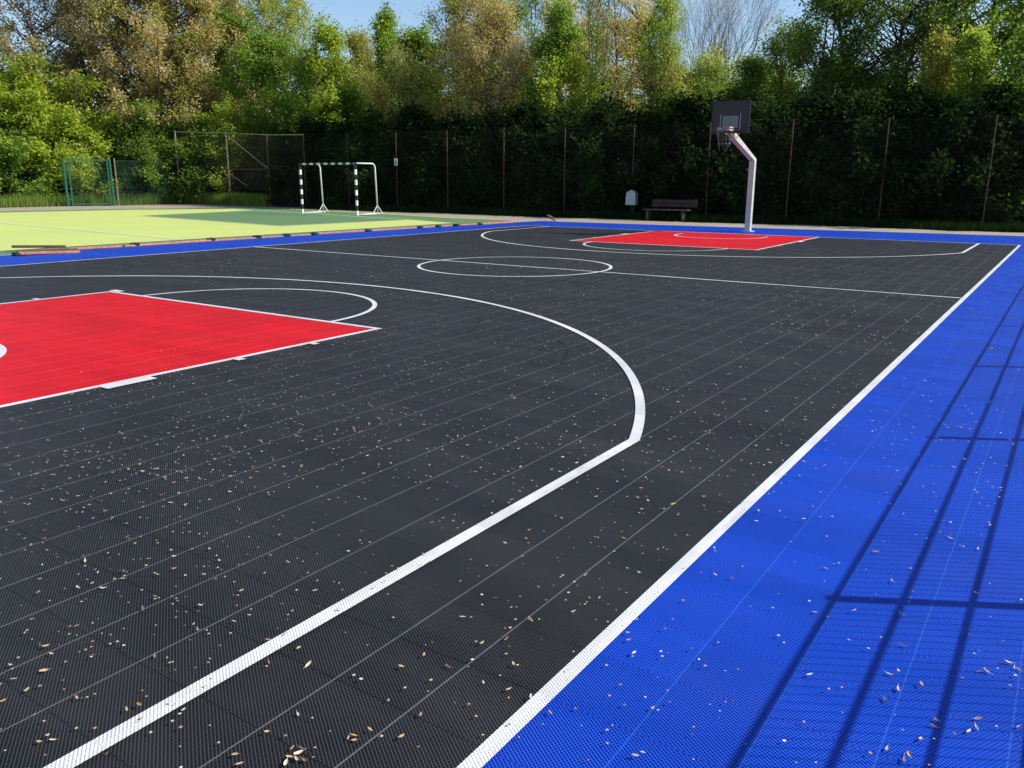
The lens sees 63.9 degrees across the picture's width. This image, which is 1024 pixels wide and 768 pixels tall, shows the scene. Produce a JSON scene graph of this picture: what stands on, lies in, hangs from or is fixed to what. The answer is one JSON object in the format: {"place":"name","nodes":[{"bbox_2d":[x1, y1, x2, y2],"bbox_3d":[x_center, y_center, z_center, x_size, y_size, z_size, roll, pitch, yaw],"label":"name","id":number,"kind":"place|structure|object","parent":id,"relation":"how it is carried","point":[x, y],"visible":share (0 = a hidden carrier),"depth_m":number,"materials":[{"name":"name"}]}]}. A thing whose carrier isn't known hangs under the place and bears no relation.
{"place":"outdoors","nodes":[
{"label":"outdoors","id":0,"kind":"place"},
{"bbox_2d":[0,207,510,253],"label":"handball field","id":1,"kind":"structure","parent":0,"point":[449,220],"depth_m":34.62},
{"bbox_2d":[0,209,446,250],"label":"yellow field zone","id":2,"kind":"object","parent":1,"relation":"on","point":[133,223],"visible":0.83,"depth_m":27.68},
{"bbox_2d":[145,210,404,225],"bbox_3d":[-10.782,-7.286,35.723,14.032,0.001,7.182,13,19,41],"label":"green goal zone","id":3,"kind":"object","parent":2,"relation":"on","point":[269,218],"visible":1,"depth_m":34.52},
{"bbox_2d":[299,162,382,214],"bbox_3d":[-7.939,-9.078,38.154,3.907,2.301,1.492,10,17,33],"label":"handball goal","id":4,"kind":"object","parent":1,"relation":"on","point":[323,205],"visible":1,"depth_m":37.76,"materials":[{"name":"white paint"}]},
{"bbox_2d":[0,0,1016,112],"label":"sky","id":5,"kind":"structure","parent":0,"point":[346,12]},
{"bbox_2d":[0,226,1017,767],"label":"court floor","id":6,"kind":"structure","parent":0,"point":[324,518],"depth_m":4.57,"materials":[{"name":"plastic"}]},
{"bbox_2d":[99,376,155,388],"bbox_3d":[-3.024,-0.015,6.471,0.130,0.001,0.420,10,17,33],"label":"court mark","id":7,"kind":"object","parent":6,"relation":"on","point":[126,382],"visible":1,"depth_m":6.46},
{"bbox_2d":[0,292,372,404],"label":"key area","id":8,"kind":"object","parent":6,"relation":"on","point":[57,345],"visible":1,"depth_m":8.35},
{"bbox_2d":[0,291,381,407],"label":"court line","id":9,"kind":"object","parent":8,"relation":"on","point":[82,389],"visible":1,"depth_m":7.94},
{"bbox_2d":[141,288,376,321],"bbox_3d":[-3.048,-1.140,11.015,3.720,0.001,1.861,10,17,33],"label":"court line","id":10,"kind":"object","parent":6,"relation":"on","point":[374,304],"visible":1,"depth_m":11.28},
{"bbox_2d":[6,276,644,767],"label":"court line","id":11,"kind":"object","parent":6,"relation":"on","point":[92,748],"visible":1,"depth_m":3.11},
{"bbox_2d":[0,229,1023,767],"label":"leaf litter","id":12,"kind":"object","parent":6,"relation":"on","point":[442,517],"visible":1,"depth_m":3.94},
{"bbox_2d":[8,225,1020,767],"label":"court line","id":13,"kind":"object","parent":6,"relation":"on","point":[504,733],"visible":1,"depth_m":3.20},
{"bbox_2d":[417,257,612,276],"bbox_3d":[0.053,-2.229,15.451,3.660,0.001,3.659,10,17,33],"label":"court line","id":14,"kind":"object","parent":6,"relation":"on","point":[609,268],"visible":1,"depth_m":14.69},
{"bbox_2d":[262,247,958,297],"bbox_3d":[0.052,-2.228,15.451,15.000,0.001,0.060,10,17,33],"label":"court line","id":15,"kind":"object","parent":6,"relation":"on","point":[639,274],"visible":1,"depth_m":13.93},
{"bbox_2d":[572,231,815,249],"bbox_3d":[5.215,-4.038,22.836,5.040,0.001,5.620,10,17,33],"label":"key area","id":16,"kind":"object","parent":6,"relation":"on","point":[735,241],"visible":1,"depth_m":22.48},
{"bbox_2d":[569,231,818,249],"bbox_3d":[5.205,-4.037,22.822,5.105,0.001,5.652,10,17,33],"label":"court line","id":17,"kind":"object","parent":16,"relation":"on","point":[690,246],"visible":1,"depth_m":21.31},
{"bbox_2d":[481,226,979,257],"bbox_3d":[4.479,-3.784,21.783,13.228,0.001,8.239,10,17,33],"label":"court line","id":18,"kind":"object","parent":6,"relation":"on","point":[733,256],"visible":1,"depth_m":18.39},
{"bbox_2d":[0,221,1023,767],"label":"court border","id":19,"kind":"object","parent":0,"point":[770,695],"visible":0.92,"depth_m":3.14,"materials":[{"name":"plastic"}]},
{"bbox_2d":[18,250,79,254],"bbox_3d":[-9.852,-2.801,17.474,1.177,0.050,0.150,-11,18,-42],"label":"plank","id":20,"kind":"object","parent":19,"relation":"on","point":[50,252],"visible":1,"depth_m":17.41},
{"bbox_2d":[711,100,756,231],"bbox_3d":[6.765,-6.463,24.723,1.122,3.816,3.029,10,17,33],"label":"basketball hoop","id":21,"kind":"object","parent":19,"relation":"on","point":[730,119],"visible":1,"depth_m":23.84,"materials":[{"name":"metal"}]},
{"bbox_2d":[0,204,1023,255],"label":"gravel path","id":22,"kind":"structure","parent":0,"point":[631,221],"depth_m":33.76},
{"bbox_2d":[17,248,77,251],"bbox_3d":[-10.358,-2.980,18.313,1.189,0.046,0.120,-9,16,-33],"label":"plank","id":23,"kind":"object","parent":22,"relation":"on","point":[48,250],"visible":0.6,"depth_m":18.29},
{"bbox_2d":[11,245,65,247],"bbox_3d":[-10.593,-3.080,18.390,1.055,0.050,0.150,-4,15,-24],"label":"plank","id":24,"kind":"object","parent":23,"relation":"on","point":[38,246],"visible":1,"depth_m":18.33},
{"bbox_2d":[66,245,121,249],"bbox_3d":[-9.715,-3.178,19.121,0.120,0.045,1.214,12,18,41],"label":"plank","id":25,"kind":"object","parent":22,"relation":"on","point":[98,247],"visible":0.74,"depth_m":19.14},
{"bbox_2d":[122,240,210,246],"bbox_3d":[-8.601,-3.530,20.559,0.120,0.045,2.400,9,16,34],"label":"plank","id":26,"kind":"object","parent":22,"relation":"on","point":[160,243],"visible":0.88,"depth_m":20.45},
{"bbox_2d":[102,202,1012,232],"bbox_3d":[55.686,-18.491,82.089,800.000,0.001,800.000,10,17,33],"label":"ground","id":27,"kind":"structure","parent":0,"point":[298,204],"depth_m":45.79,"materials":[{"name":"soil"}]},
{"bbox_2d":[0,96,75,201],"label":"maple bush","id":28,"kind":"object","parent":27,"relation":"on","point":[10,154],"visible":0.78,"depth_m":49.24,"materials":[{"name":"green plant"}]},
{"bbox_2d":[1,155,77,198],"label":"understory bush","id":29,"kind":"object","parent":27,"relation":"on","point":[27,177],"visible":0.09,"depth_m":50.16,"materials":[{"name":"green plant"}]},
{"bbox_2d":[4,103,126,202],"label":"maple bush","id":30,"kind":"object","parent":27,"relation":"on","point":[64,124],"visible":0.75,"depth_m":50.44,"materials":[{"name":"green plant"}]},
{"bbox_2d":[0,34,150,198],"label":"maple bush","id":31,"kind":"object","parent":27,"relation":"on","point":[14,93],"visible":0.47,"depth_m":51.04,"materials":[{"name":"green plant"}]},
{"bbox_2d":[0,0,156,157],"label":"bronze leaved tree","id":32,"kind":"object","parent":27,"relation":"on","point":[26,13],"visible":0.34,"depth_m":52.89,"materials":[{"name":"brown plant"}]},
{"bbox_2d":[61,159,115,205],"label":"metal gate","id":33,"kind":"structure","parent":27,"relation":"on","point":[71,187],"depth_m":48.48,"materials":[{"name":"metal"}]},
{"bbox_2d":[0,0,177,165],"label":"bronze leaved tree","id":34,"kind":"object","parent":27,"relation":"on","point":[64,35],"visible":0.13,"depth_m":55.66,"materials":[{"name":"brown plant"}]},
{"bbox_2d":[46,138,156,202],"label":"understory bush","id":35,"kind":"object","parent":27,"relation":"on","point":[104,173],"visible":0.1,"depth_m":52.34,"materials":[{"name":"green plant"}]},
{"bbox_2d":[34,0,183,140],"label":"tan leaved tree","id":36,"kind":"object","parent":27,"relation":"on","point":[119,58],"visible":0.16,"depth_m":56.19,"materials":[{"name":"brown plant"}]},
{"bbox_2d":[0,0,272,158],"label":"tan leaved tree","id":37,"kind":"object","parent":27,"relation":"on","point":[157,28],"visible":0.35,"depth_m":53.69,"materials":[{"name":"brown plant"}]},
{"bbox_2d":[113,158,177,205],"bbox_3d":[-22.586,-12.528,51.003,0.077,2.790,4.344,9,16,31],"label":"fence","id":38,"kind":"object","parent":27,"relation":"on","point":[157,191],"visible":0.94,"depth_m":50.48,"materials":[{"name":"green metal"}]},
{"bbox_2d":[0,191,296,207],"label":"grass","id":39,"kind":"structure","parent":27,"relation":"on","point":[240,199],"depth_m":49.99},
{"bbox_2d":[96,97,207,198],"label":"green bush","id":40,"kind":"object","parent":27,"relation":"on","point":[143,136],"visible":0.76,"depth_m":52.41,"materials":[{"name":"green plant"}]},
{"bbox_2d":[108,156,217,198],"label":"understory bush","id":41,"kind":"object","parent":27,"relation":"on","point":[143,190],"visible":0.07,"depth_m":53.76,"materials":[{"name":"green plant"}]},
{"bbox_2d":[90,0,265,129],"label":"tan leaved tree","id":42,"kind":"object","parent":27,"relation":"on","point":[140,56],"visible":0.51,"depth_m":54.17,"materials":[{"name":"brown plant"}]},
{"bbox_2d":[123,0,259,131],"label":"olive leaved tree","id":43,"kind":"object","parent":27,"relation":"on","point":[213,93],"visible":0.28,"depth_m":55.62,"materials":[{"name":"green plant"}]},
{"bbox_2d":[139,105,268,201],"bbox_3d":[-20.571,-15.202,54.551,7.686,6.428,7.612,2,14,5],"label":"green bush","id":44,"kind":"object","parent":27,"relation":"on","point":[202,127],"visible":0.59,"depth_m":52.58,"materials":[{"name":"green plant"}]},
{"bbox_2d":[163,1,287,143],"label":"green tree","id":45,"kind":"object","parent":27,"relation":"on","point":[239,23],"visible":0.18,"depth_m":57.35,"materials":[{"name":"green plant"}]},
{"bbox_2d":[193,91,276,192],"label":"green bush","id":46,"kind":"object","parent":27,"relation":"on","point":[225,123],"visible":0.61,"depth_m":52.58,"materials":[{"name":"green plant"}]},
{"bbox_2d":[174,131,306,206],"bbox_3d":[-16.601,-13.112,49.758,11.410,4.570,0.249,9,16,31],"label":"ball stop fence","id":47,"kind":"object","parent":27,"relation":"on","point":[239,165],"visible":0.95,"depth_m":49.46,"materials":[{"name":"metal"}]},
{"bbox_2d":[202,0,312,122],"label":"willow tree","id":48,"kind":"object","parent":27,"relation":"on","point":[265,6],"visible":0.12,"depth_m":63.15,"materials":[{"name":"green plant"}]},
{"bbox_2d":[208,23,323,195],"bbox_3d":[-16.104,-18.017,55.262,8.177,11.574,8.040,10,17,33],"label":"green tree","id":49,"kind":"object","parent":27,"relation":"on","point":[266,65],"visible":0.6,"depth_m":53.49,"materials":[{"name":"green plant"}]},
{"bbox_2d":[228,117,310,202],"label":"understory bush","id":50,"kind":"object","parent":27,"relation":"on","point":[251,189],"visible":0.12,"depth_m":54.60,"materials":[{"name":"green plant"}]},
{"bbox_2d":[248,0,331,198],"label":"willow tree","id":51,"kind":"object","parent":27,"relation":"on","point":[301,35],"visible":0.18,"depth_m":66.06,"materials":[{"name":"green plant"}]},
{"bbox_2d":[257,109,341,206],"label":"hedge shrub","id":52,"kind":"object","parent":27,"relation":"on","point":[309,129],"visible":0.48,"depth_m":48.30,"materials":[{"name":"green plant"}]},
{"bbox_2d":[274,12,374,169],"bbox_3d":[-11.583,-17.322,52.476,5.751,11.579,6.207,10,17,33],"label":"maple tree","id":53,"kind":"object","parent":27,"relation":"on","point":[313,66],"visible":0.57,"depth_m":50.99,"materials":[{"name":"green plant"}]},
{"bbox_2d":[295,116,391,205],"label":"hedge shrub","id":54,"kind":"object","parent":27,"relation":"on","point":[340,128],"visible":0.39,"depth_m":47.29,"materials":[{"name":"green plant"}]},
{"bbox_2d":[329,20,395,203],"bbox_3d":[-9.585,-17.529,53.555,5.159,11.487,4.510,-3,14,-12],"label":"olive leaved tree","id":55,"kind":"object","parent":27,"relation":"on","point":[353,41],"visible":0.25,"depth_m":52.17,"materials":[{"name":"green plant"}]},
{"bbox_2d":[321,102,417,206],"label":"hedge shrub","id":56,"kind":"object","parent":27,"relation":"on","point":[371,124],"visible":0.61,"depth_m":45.43,"materials":[{"name":"green plant"}]},
{"bbox_2d":[366,1,415,112],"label":"maple tree","id":57,"kind":"object","parent":27,"relation":"on","point":[384,23],"visible":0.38,"depth_m":54.08,"materials":[{"name":"green plant"}]},
{"bbox_2d":[339,21,448,206],"bbox_3d":[-6.480,-14.884,46.224,6.115,9.911,5.520,-1,14,-5],"label":"multi stem tree","id":58,"kind":"object","parent":27,"relation":"on","point":[379,89],"visible":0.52,"depth_m":45.26,"materials":[{"name":"green plant"}]},
{"bbox_2d":[360,101,452,207],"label":"hedge shrub","id":59,"kind":"object","parent":27,"relation":"on","point":[412,120],"visible":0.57,"depth_m":44.64,"materials":[{"name":"green plant"}]},
{"bbox_2d":[391,20,466,120],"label":"green tree","id":60,"kind":"object","parent":27,"relation":"on","point":[418,40],"visible":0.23,"depth_m":49.84,"materials":[{"name":"green plant"}]},
{"bbox_2d":[402,24,485,118],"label":"background tree","id":61,"kind":"object","parent":27,"relation":"on","point":[451,72],"visible":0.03,"depth_m":55.09,"materials":[{"name":"green plant"}]},
{"bbox_2d":[399,103,504,209],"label":"hedge shrub","id":62,"kind":"object","parent":27,"relation":"on","point":[432,182],"visible":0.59,"depth_m":42.34,"materials":[{"name":"green plant"}]},
{"bbox_2d":[408,0,506,166],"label":"tan leaved tree","id":63,"kind":"object","parent":27,"relation":"on","point":[453,8],"visible":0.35,"depth_m":46.27,"materials":[{"name":"brown plant"}]},
{"bbox_2d":[424,106,530,210],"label":"hedge shrub","id":64,"kind":"object","parent":27,"relation":"on","point":[490,119],"visible":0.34,"depth_m":41.88,"materials":[{"name":"green plant"}]},
{"bbox_2d":[427,0,548,129],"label":"tan leaved tree","id":65,"kind":"object","parent":27,"relation":"on","point":[497,16],"visible":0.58,"depth_m":43.51,"materials":[{"name":"brown plant"}]},
{"bbox_2d":[462,1,540,114],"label":"background tree","id":66,"kind":"object","parent":27,"relation":"on","point":[502,59],"visible":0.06,"depth_m":55.45,"materials":[{"name":"green plant"}]},
{"bbox_2d":[459,97,566,210],"bbox_3d":[0.453,-11.442,41.372,6.356,5.632,5.574,6,15,22],"label":"hedge shrub","id":67,"kind":"object","parent":27,"relation":"on","point":[523,118],"visible":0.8,"depth_m":40.05,"materials":[{"name":"green plant"}]},
{"bbox_2d":[493,0,562,113],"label":"green tree","id":68,"kind":"object","parent":27,"relation":"on","point":[525,6],"visible":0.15,"depth_m":48.76,"materials":[{"name":"green plant"}]},
{"bbox_2d":[505,105,596,213],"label":"hedge shrub","id":69,"kind":"object","parent":27,"relation":"on","point":[561,120],"visible":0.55,"depth_m":39.09,"materials":[{"name":"green plant"}]},
{"bbox_2d":[513,0,614,210],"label":"columnar tree","id":70,"kind":"object","parent":27,"relation":"on","point":[563,31],"visible":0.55,"depth_m":41.57,"materials":[{"name":"green plant"}]},
{"bbox_2d":[529,0,599,104],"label":"straw topped tree","id":71,"kind":"object","parent":27,"relation":"on","point":[579,21],"visible":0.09,"depth_m":49.92,"materials":[{"name":"beige plant"}]},
{"bbox_2d":[565,16,615,100],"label":"background tree","id":72,"kind":"object","parent":27,"relation":"on","point":[587,40],"visible":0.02,"depth_m":53.79,"materials":[{"name":"green plant"}]},
{"bbox_2d":[547,95,649,213],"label":"hedge shrub","id":73,"kind":"object","parent":27,"relation":"on","point":[606,116],"visible":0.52,"depth_m":37.41,"materials":[{"name":"green plant"}]},
{"bbox_2d":[568,0,632,109],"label":"sparse tree","id":74,"kind":"object","parent":27,"relation":"on","point":[590,34],"visible":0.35,"depth_m":45.17,"materials":[{"name":"green plant"}]},
{"bbox_2d":[573,83,633,210],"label":"understory bush","id":75,"kind":"object","parent":27,"relation":"on","point":[610,98],"visible":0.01,"depth_m":42.24,"materials":[{"name":"green plant"}]},
{"bbox_2d":[577,0,660,115],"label":"straw tufted tree","id":76,"kind":"object","parent":27,"relation":"on","point":[617,29],"visible":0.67,"depth_m":42.32,"materials":[{"name":"beige plant"}]},
{"bbox_2d":[625,190,637,215],"bbox_3d":[5.219,-7.806,35.698,0.490,1.220,0.340,10,17,33],"label":"litter bin","id":77,"kind":"object","parent":27,"relation":"on","point":[631,197],"visible":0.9,"depth_m":35.50,"materials":[{"name":"metal"}]},
{"bbox_2d":[584,95,680,214],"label":"hedge shrub","id":78,"kind":"object","parent":27,"relation":"on","point":[641,120],"visible":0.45,"depth_m":36.76,"materials":[{"name":"green plant"}]},
{"bbox_2d":[586,3,687,111],"bbox_3d":[7.596,-16.486,48.865,6.169,11.862,6.752,10,17,33],"label":"background tree","id":79,"kind":"object","parent":27,"relation":"on","point":[643,52],"visible":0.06,"depth_m":47.48,"materials":[{"name":"green plant"}]},
{"bbox_2d":[613,0,700,117],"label":"yellow green tree","id":80,"kind":"object","parent":27,"relation":"on","point":[666,61],"visible":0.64,"depth_m":40.19,"materials":[{"name":"green plant"}]},
{"bbox_2d":[303,114,1023,226],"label":"chain link fence","id":81,"kind":"object","parent":27,"relation":"on","point":[790,165],"visible":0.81,"depth_m":33.89,"materials":[{"name":"metal"}]},
{"bbox_2d":[643,199,697,220],"bbox_3d":[6.436,-7.110,33.473,2.110,0.852,0.655,10,17,33],"label":"park bench","id":82,"kind":"object","parent":27,"relation":"on","point":[659,203],"visible":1,"depth_m":33.51,"materials":[{"name":"concrete"}]},
{"bbox_2d":[644,83,710,126],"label":"understory bush","id":83,"kind":"object","parent":27,"relation":"on","point":[667,100],"depth_m":40.64,"materials":[{"name":"green plant"}]},
{"bbox_2d":[622,87,746,216],"bbox_3d":[7.799,-10.138,36.528,5.878,5.859,5.978,-2,14,-7],"label":"hedge shrub","id":84,"kind":"object","parent":27,"relation":"on","point":[681,113],"visible":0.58,"depth_m":35.17,"materials":[{"name":"green plant"}]},
{"bbox_2d":[659,42,741,116],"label":"green tree","id":85,"kind":"object","parent":27,"relation":"on","point":[708,66],"visible":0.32,"depth_m":45.21,"materials":[{"name":"green plant"}]},
{"bbox_2d":[630,0,785,65],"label":"bare tree","id":86,"kind":"object","parent":27,"relation":"on","point":[728,10],"visible":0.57,"depth_m":54.10,"materials":[{"name":"brown plant"}]},
{"bbox_2d":[671,31,775,104],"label":"background tree","id":87,"kind":"object","parent":27,"relation":"on","point":[721,78],"visible":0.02,"depth_m":47.50,"materials":[{"name":"green plant"}]},
{"bbox_2d":[699,85,767,139],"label":"understory bush","id":88,"kind":"object","parent":27,"relation":"on","point":[744,96],"visible":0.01,"depth_m":38.80,"materials":[{"name":"green plant"}]},
{"bbox_2d":[662,90,807,217],"bbox_3d":[9.342,-9.768,35.433,5.792,5.472,6.734,-3,14,-12],"label":"hedge shrub","id":89,"kind":"object","parent":27,"relation":"on","point":[697,167],"visible":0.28,"depth_m":34.45,"materials":[{"name":"green plant"}]},
{"bbox_2d":[648,0,852,94],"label":"bare tree","id":90,"kind":"object","parent":27,"relation":"on","point":[733,30],"visible":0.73,"depth_m":50.24,"materials":[{"name":"brown plant"}]},
{"bbox_2d":[712,43,794,107],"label":"green tree","id":91,"kind":"object","parent":27,"relation":"on","point":[751,74],"visible":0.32,"depth_m":41.30,"materials":[{"name":"green plant"}]},
{"bbox_2d":[703,91,834,218],"bbox_3d":[10.665,-9.475,34.423,5.787,5.251,4.772,0,14,-1],"label":"hedge shrub","id":92,"kind":"object","parent":27,"relation":"on","point":[761,116],"visible":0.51,"depth_m":33.26,"materials":[{"name":"green plant"}]},
{"bbox_2d":[735,56,806,108],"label":"background tree","id":93,"kind":"object","parent":27,"relation":"on","point":[774,79],"visible":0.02,"depth_m":47.68,"materials":[{"name":"green plant"}]},
{"bbox_2d":[750,6,830,106],"bbox_3d":[13.492,-13.417,40.816,3.502,9.832,3.474,-9,17,-32],"label":"sparse tree","id":94,"kind":"object","parent":27,"relation":"on","point":[784,88],"visible":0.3,"depth_m":40.00,"materials":[{"name":"green plant"}]},
{"bbox_2d":[744,81,885,220],"bbox_3d":[12.289,-9.450,33.659,5.425,5.655,5.694,3,14,12],"label":"hedge shrub","id":95,"kind":"object","parent":27,"relation":"on","point":[816,111],"visible":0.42,"depth_m":32.70,"materials":[{"name":"green plant"}]},
{"bbox_2d":[770,0,874,107],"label":"green tree","id":96,"kind":"object","parent":27,"relation":"on","point":[822,69],"visible":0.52,"depth_m":36.67,"materials":[{"name":"green plant"}]},
{"bbox_2d":[780,81,917,222],"bbox_3d":[13.653,-9.049,32.556,5.568,5.396,6.447,10,17,33],"label":"hedge shrub","id":97,"kind":"object","parent":27,"relation":"on","point":[867,106],"visible":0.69,"depth_m":31.46,"materials":[{"name":"green plant"}]},
{"bbox_2d":[822,72,897,113],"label":"understory bush","id":98,"kind":"object","parent":27,"relation":"on","point":[864,88],"visible":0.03,"depth_m":35.58,"materials":[{"name":"green plant"}]},
{"bbox_2d":[826,56,910,99],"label":"green tree","id":99,"kind":"object","parent":27,"relation":"on","point":[866,74],"visible":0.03,"depth_m":37.05,"materials":[{"name":"green plant"}]},
{"bbox_2d":[789,0,994,100],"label":"spreading tree","id":100,"kind":"object","parent":27,"relation":"on","point":[899,51],"visible":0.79,"depth_m":35.46,"materials":[{"name":"green plant"}]},
{"bbox_2d":[848,79,975,222],"bbox_3d":[15.149,-8.810,31.735,6.584,5.491,6.688,10,17,33],"label":"hedge shrub","id":101,"kind":"object","parent":27,"relation":"on","point":[916,109],"visible":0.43,"depth_m":30.48,"materials":[{"name":"green plant"}]},
{"bbox_2d":[908,16,965,218],"bbox_3d":[16.528,-10.365,32.732,2.433,7.846,2.345,10,17,33],"label":"upright tree","id":102,"kind":"object","parent":27,"relation":"on","point":[936,52],"visible":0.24,"depth_m":31.85,"materials":[{"name":"green plant"}]},
{"bbox_2d":[873,84,1023,224],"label":"hedge shrub","id":103,"kind":"object","parent":27,"relation":"on","point":[951,113],"visible":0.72,"depth_m":29.44,"materials":[{"name":"green plant"}]},
{"bbox_2d":[892,0,1023,91],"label":"broad tree","id":104,"kind":"object","parent":27,"relation":"on","point":[1014,12],"visible":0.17,"depth_m":34.46,"materials":[{"name":"green plant"}]},
{"bbox_2d":[922,21,1012,153],"bbox_3d":[17.602,-10.012,31.878,3.035,7.582,2.513,-4,15,-17],"label":"upright tree","id":105,"kind":"object","parent":27,"relation":"on","point":[971,49],"visible":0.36,"depth_m":30.95,"materials":[{"name":"green plant"}]},
{"bbox_2d":[943,74,1023,224],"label":"hedge shrub","id":106,"kind":"object","parent":27,"relation":"on","point":[1006,215],"visible":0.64,"depth_m":28.96,"materials":[{"name":"green plant"}]},
{"bbox_2d":[966,16,1023,217],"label":"green tree","id":107,"kind":"object","parent":27,"relation":"on","point":[1018,54],"visible":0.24,"depth_m":29.84,"materials":[{"name":"green plant"}]},
{"bbox_2d":[304,202,1023,232],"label":"grass","id":108,"kind":"structure","parent":0,"point":[917,224],"depth_m":32.84,"materials":[{"name":"green plant"}]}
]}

